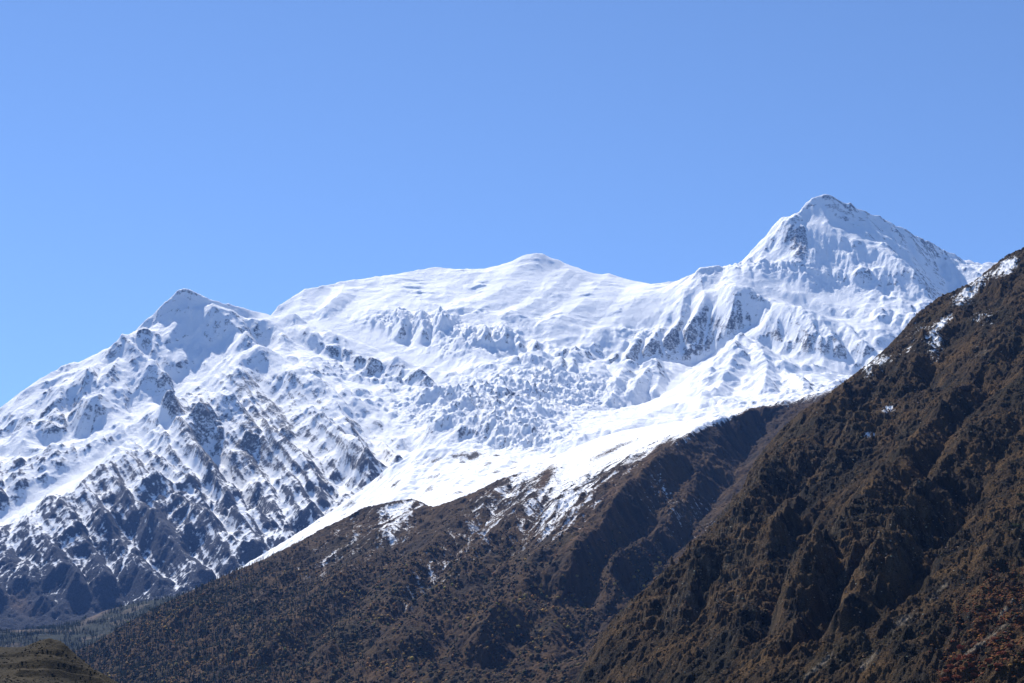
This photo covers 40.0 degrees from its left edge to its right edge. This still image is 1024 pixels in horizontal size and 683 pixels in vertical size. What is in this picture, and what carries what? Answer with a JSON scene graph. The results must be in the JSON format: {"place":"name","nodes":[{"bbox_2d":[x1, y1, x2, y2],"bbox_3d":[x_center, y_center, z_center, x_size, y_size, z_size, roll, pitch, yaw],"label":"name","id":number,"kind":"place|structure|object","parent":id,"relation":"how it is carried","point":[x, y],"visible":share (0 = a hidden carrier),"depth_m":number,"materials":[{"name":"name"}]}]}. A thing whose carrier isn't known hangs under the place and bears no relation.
{"place":"outdoors","nodes":[
{"label":"outdoors","id":0,"kind":"place"},
{"bbox_2d":[0,638,117,682],"bbox_3d":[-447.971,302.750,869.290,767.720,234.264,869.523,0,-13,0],"label":"grassy knoll","id":1,"kind":"structure","parent":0,"point":[46,664],"depth_m":879.51,"materials":[{"name":"green plant"}]},
{"bbox_2d":[0,640,102,682],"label":"knoll scrub","id":2,"kind":"object","parent":1,"relation":"on","point":[39,670],"visible":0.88,"depth_m":876.70,"materials":[{"name":"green plant"}]},
{"bbox_2d":[0,594,181,649],"bbox_3d":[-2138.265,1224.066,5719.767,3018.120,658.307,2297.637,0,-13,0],"label":"valley hill","id":3,"kind":"structure","parent":0,"point":[93,626],"depth_m":5340.14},
{"bbox_2d":[0,591,189,649],"bbox_3d":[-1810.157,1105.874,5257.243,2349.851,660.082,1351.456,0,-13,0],"label":"valley wood","id":4,"kind":"object","parent":3,"relation":"on","point":[31,633],"visible":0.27,"depth_m":5373.26,"materials":[{"name":"green plant"}]},
{"bbox_2d":[75,385,838,682],"bbox_3d":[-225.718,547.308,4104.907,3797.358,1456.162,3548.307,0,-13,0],"label":"brown ridge","id":5,"kind":"structure","parent":0,"point":[579,468],"depth_m":3713.59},
{"bbox_2d":[72,520,685,682],"bbox_3d":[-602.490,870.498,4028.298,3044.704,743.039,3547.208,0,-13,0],"label":"conifer wood","id":6,"kind":"object","parent":5,"relation":"on","point":[209,595],"visible":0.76,"depth_m":3532.73,"materials":[{"name":"brown plant"}]},
{"bbox_2d":[70,438,726,682],"bbox_3d":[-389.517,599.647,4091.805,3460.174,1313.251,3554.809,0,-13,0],"label":"ridge wood","id":7,"kind":"object","parent":5,"relation":"on","point":[478,675],"visible":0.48,"depth_m":3328.83,"materials":[{"name":"brown plant"}]},
{"bbox_2d":[75,399,811,682],"bbox_3d":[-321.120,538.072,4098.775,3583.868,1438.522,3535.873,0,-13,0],"label":"ridge scrub","id":8,"kind":"object","parent":5,"relation":"on","point":[519,530],"visible":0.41,"depth_m":3966.26,"materials":[{"name":"brown plant"}]},
{"bbox_2d":[0,194,997,630],"bbox_3d":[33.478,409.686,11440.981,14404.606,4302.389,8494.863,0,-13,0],"label":"snow massif","id":9,"kind":"structure","parent":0,"point":[182,442],"depth_m":10287.92,"materials":[{"name":"white snow"}]},
{"bbox_2d":[0,0,1023,406],"label":"sky","id":10,"kind":"structure","parent":0,"point":[253,155],"materials":[{"name":"blue"}]},
{"bbox_2d":[238,391,818,569],"bbox_3d":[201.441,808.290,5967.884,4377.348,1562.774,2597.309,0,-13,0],"label":"snow shoulder","id":11,"kind":"object","parent":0,"point":[432,477],"visible":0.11,"depth_m":6217.36,"materials":[{"name":"snow"},{"name":"white snow"}]},
{"bbox_2d":[566,247,1023,682],"bbox_3d":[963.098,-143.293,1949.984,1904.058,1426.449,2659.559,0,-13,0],"label":"rocky slope","id":12,"kind":"structure","parent":0,"point":[872,604],"depth_m":1452.89,"materials":[{"name":"brown stone"}]},
{"bbox_2d":[574,248,1023,682],"bbox_3d":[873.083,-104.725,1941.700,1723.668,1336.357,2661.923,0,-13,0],"label":"slope scrub","id":13,"kind":"object","parent":12,"relation":"on","point":[1018,653],"visible":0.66,"depth_m":1488.30,"materials":[{"name":"brown plant"}]},
{"bbox_2d":[590,249,1023,682],"bbox_3d":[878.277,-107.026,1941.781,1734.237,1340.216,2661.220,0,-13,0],"label":"scree","id":14,"kind":"structure","parent":12,"relation":"on","point":[835,522],"depth_m":1487.36,"materials":[{"name":"stone"}]},
{"bbox_2d":[939,676,950,681],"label":"red shrub","id":15,"kind":"object","parent":12,"relation":"on","point":[945,678],"visible":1,"depth_m":796.63,"materials":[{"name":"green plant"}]},
{"bbox_2d":[958,384,971,391],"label":"bush","id":16,"kind":"object","parent":12,"relation":"on","point":[967,388],"visible":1,"depth_m":1833.90,"materials":[{"name":"plant"}]},
{"bbox_2d":[930,553,1023,682],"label":"red scrub","id":17,"kind":"object","parent":12,"relation":"on","point":[1003,647],"visible":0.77,"depth_m":920.08,"materials":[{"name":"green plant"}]}
]}

